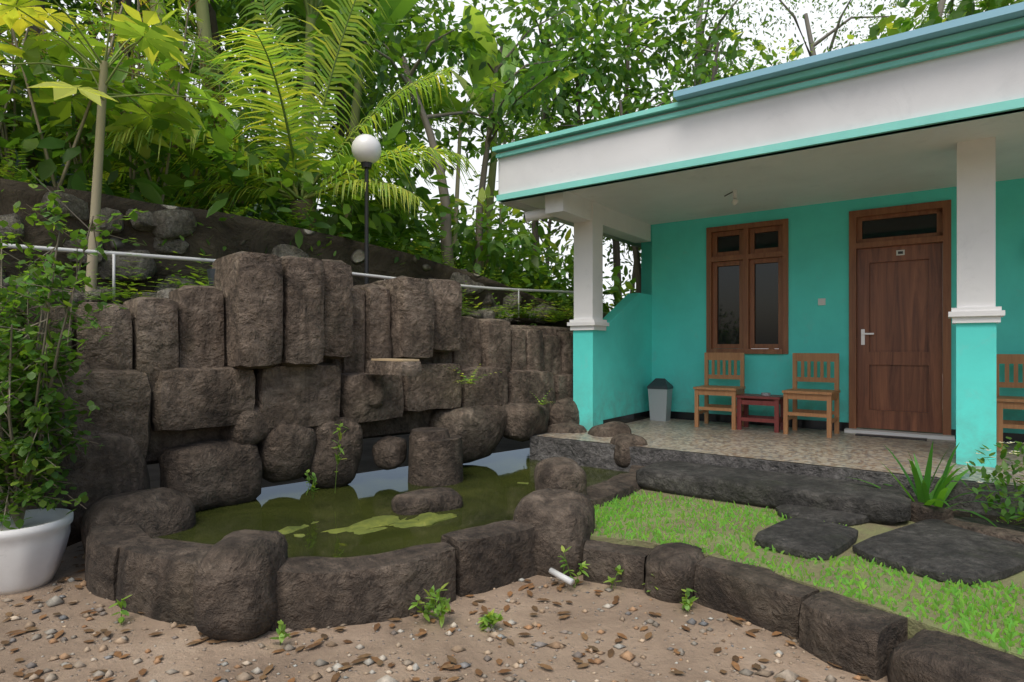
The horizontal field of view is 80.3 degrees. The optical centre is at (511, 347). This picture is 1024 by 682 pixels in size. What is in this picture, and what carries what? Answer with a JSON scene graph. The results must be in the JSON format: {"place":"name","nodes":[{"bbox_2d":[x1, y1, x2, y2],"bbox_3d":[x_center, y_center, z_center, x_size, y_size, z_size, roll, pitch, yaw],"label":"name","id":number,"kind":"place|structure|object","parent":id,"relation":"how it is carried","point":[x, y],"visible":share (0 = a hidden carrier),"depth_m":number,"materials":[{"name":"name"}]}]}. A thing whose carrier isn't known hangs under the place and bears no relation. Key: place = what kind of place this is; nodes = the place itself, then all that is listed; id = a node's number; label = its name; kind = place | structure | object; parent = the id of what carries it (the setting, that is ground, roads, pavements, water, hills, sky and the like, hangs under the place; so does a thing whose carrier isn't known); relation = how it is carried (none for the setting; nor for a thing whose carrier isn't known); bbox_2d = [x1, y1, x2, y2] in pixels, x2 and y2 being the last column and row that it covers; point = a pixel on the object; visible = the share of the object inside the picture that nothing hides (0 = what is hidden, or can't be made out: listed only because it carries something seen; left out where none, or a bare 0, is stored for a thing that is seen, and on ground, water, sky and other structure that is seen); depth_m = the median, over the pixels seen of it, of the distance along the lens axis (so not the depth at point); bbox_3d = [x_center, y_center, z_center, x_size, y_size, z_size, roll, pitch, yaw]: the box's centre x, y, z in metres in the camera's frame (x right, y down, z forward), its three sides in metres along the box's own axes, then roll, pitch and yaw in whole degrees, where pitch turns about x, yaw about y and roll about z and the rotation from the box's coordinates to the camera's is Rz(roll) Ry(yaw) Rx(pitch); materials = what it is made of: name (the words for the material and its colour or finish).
{"place":"outdoors","nodes":[
{"label":"outdoors","id":0,"kind":"place"},
{"bbox_2d":[0,149,573,327],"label":"hill","id":1,"kind":"structure","parent":0,"point":[236,233],"depth_m":5.61,"materials":[{"name":"soil"}]},
{"bbox_2d":[0,192,606,323],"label":"boulders","id":2,"kind":"object","parent":1,"relation":"on","point":[170,225],"visible":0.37,"depth_m":5.27,"materials":[{"name":"grey stone"}]},
{"bbox_2d":[351,134,381,284],"bbox_3d":[-1.479,-1.180,6.175,0.300,1.960,0.300,0,0,0],"label":"lamp post","id":3,"kind":"object","parent":1,"relation":"on","point":[366,150],"visible":0.93,"depth_m":6.13,"materials":[{"name":"white glass"}]},
{"bbox_2d":[0,0,751,327],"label":"trees","id":4,"kind":"object","parent":1,"relation":"on","point":[148,138],"depth_m":7.01,"materials":[{"name":"green plant"}]},
{"bbox_2d":[152,448,628,557],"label":"pond water","id":5,"kind":"structure","parent":0,"point":[489,489],"depth_m":4.37,"materials":[{"name":"green liquid"}]},
{"bbox_2d":[278,482,527,536],"bbox_3d":[-0.569,1.197,4.342,2.367,0.117,0.658,0,0,-40],"label":"algae","id":6,"kind":"object","parent":5,"relation":"in","point":[419,520],"visible":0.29,"depth_m":4.00,"materials":[{"name":"green plant"}]},
{"bbox_2d":[391,487,462,515],"bbox_3d":[-0.617,1.147,4.427,0.514,0.203,0.302,0,0,-30],"label":"pond rock","id":7,"kind":"object","parent":5,"relation":"in","point":[426,500],"visible":0.69,"depth_m":4.32,"materials":[{"name":"grey stone"}]},
{"bbox_2d":[0,374,942,681],"bbox_3d":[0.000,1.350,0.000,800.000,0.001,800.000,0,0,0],"label":"ground","id":8,"kind":"structure","parent":0,"point":[438,644],"depth_m":2.76,"materials":[{"name":"beige sand"}]},
{"bbox_2d":[0,508,73,594],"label":"flower pot","id":9,"kind":"object","parent":8,"relation":"on","point":[32,549],"visible":0.88,"depth_m":3.35,"materials":[{"name":"white ceramic"}]},
{"bbox_2d":[0,166,147,530],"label":"pot shrub","id":10,"kind":"object","parent":9,"relation":"on","point":[33,417],"depth_m":3.36,"materials":[{"name":"green plant"}]},
{"bbox_2d":[1,251,579,546],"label":"rock wall","id":11,"kind":"structure","parent":8,"relation":"on","point":[241,378],"depth_m":4.74,"materials":[{"name":"grey stone"}]},
{"bbox_2d":[207,269,214,285],"bbox_3d":[-2.369,-0.530,4.992,0.254,0.200,0.260,0,0,0],"label":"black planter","id":12,"kind":"object","parent":11,"relation":"on","point":[210,273],"visible":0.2,"depth_m":4.89,"materials":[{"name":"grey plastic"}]},
{"bbox_2d":[3,243,573,584],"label":"pvc pipes","id":13,"kind":"object","parent":11,"relation":"attached to","point":[561,576],"visible":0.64,"depth_m":4.70,"materials":[{"name":"grey plastic"}]},
{"bbox_2d":[371,358,418,360],"bbox_3d":[-0.971,0.105,5.023,0.160,0.015,0.500,0,0,-41],"label":"spout plank","id":14,"kind":"object","parent":11,"relation":"on","point":[385,359],"visible":1,"depth_m":4.89,"materials":[{"name":"beige wood"}]},
{"bbox_2d":[80,421,647,641],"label":"pond wall","id":15,"kind":"structure","parent":8,"relation":"on","point":[240,585],"depth_m":3.14,"materials":[{"name":"stone"}]},
{"bbox_2d":[0,511,887,681],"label":"gravel pebbles","id":16,"kind":"object","parent":8,"relation":"on","point":[787,675],"visible":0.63,"depth_m":2.69,"materials":[{"name":"brown gravel"}]},
{"bbox_2d":[0,0,1016,310],"label":"sky","id":17,"kind":"structure","parent":0,"point":[503,18],"materials":[{"name":"white"}]},
{"bbox_2d":[109,366,1023,658],"bbox_3d":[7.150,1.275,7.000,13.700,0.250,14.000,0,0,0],"label":"ground grass","id":18,"kind":"structure","parent":0,"point":[867,530],"depth_m":3.20,"materials":[{"name":"plant"}]},
{"bbox_2d":[487,2,1023,518],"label":"house","id":19,"kind":"structure","parent":18,"relation":"on","point":[813,150],"depth_m":5.76,"materials":[{"name":"teal paint"}]},
{"bbox_2d":[647,378,672,420],"bbox_3d":[1.881,0.661,7.701,0.262,0.530,0.220,0,0,33],"label":"trash bin","id":20,"kind":"object","parent":19,"relation":"on","point":[660,394],"visible":1,"depth_m":7.63,"materials":[{"name":"grey plastic"}]},
{"bbox_2d":[693,353,745,429],"bbox_3d":[2.422,0.496,7.085,0.480,0.860,0.440,0,0,34],"label":"chair","id":21,"kind":"object","parent":19,"relation":"on","point":[706,389],"visible":0.93,"depth_m":7.13,"materials":[{"name":"brown wood"}]},
{"bbox_2d":[523,190,954,440],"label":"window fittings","id":22,"kind":"object","parent":19,"relation":"on","point":[895,317],"depth_m":6.56,"materials":[{"name":"brown wood"}]},
{"bbox_2d":[736,392,782,432],"bbox_3d":[2.800,0.719,6.822,0.470,0.415,0.350,0,0,36],"label":"side table","id":23,"kind":"object","parent":19,"relation":"on","point":[768,399],"visible":0.94,"depth_m":6.77,"materials":[{"name":"brown wood"}]},
{"bbox_2d":[782,353,839,437],"bbox_3d":[3.197,0.496,6.484,0.480,0.860,0.440,0,0,38],"label":"chair","id":24,"kind":"object","parent":19,"relation":"on","point":[794,393],"visible":1,"depth_m":6.50,"materials":[{"name":"brown wood"}]},
{"bbox_2d":[996,354,1023,450],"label":"chair","id":25,"kind":"object","parent":19,"relation":"on","point":[1007,402],"visible":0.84,"depth_m":5.66,"materials":[{"name":"brown wood"}]},
{"bbox_2d":[583,539,1023,681],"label":"kerb stones","id":26,"kind":"object","parent":18,"relation":"on","point":[846,634],"visible":0.91,"depth_m":2.74,"materials":[{"name":"stone"}]},
{"bbox_2d":[636,460,1023,584],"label":"stepping stones","id":27,"kind":"object","parent":18,"relation":"on","point":[816,510],"visible":0.92,"depth_m":3.80,"materials":[{"name":"grey stone"}]},
{"bbox_2d":[909,500,1023,543],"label":"bed edging","id":28,"kind":"object","parent":18,"relation":"on","point":[920,511],"visible":0.48,"depth_m":3.75,"materials":[{"name":"stone"}]},
{"bbox_2d":[953,510,1023,526],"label":"soil bed","id":29,"kind":"object","parent":18,"relation":"on","point":[969,514],"depth_m":3.99,"materials":[{"name":"brown soil"}]},
{"bbox_2d":[847,437,1023,527],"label":"bed plants","id":30,"kind":"object","parent":29,"relation":"on","point":[938,494],"visible":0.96,"depth_m":3.90,"materials":[{"name":"green plant"}]},
{"bbox_2d":[449,0,1023,373],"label":"trees","id":31,"kind":"object","parent":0,"point":[965,8],"depth_m":13.09,"materials":[{"name":"green plant"}]}
]}

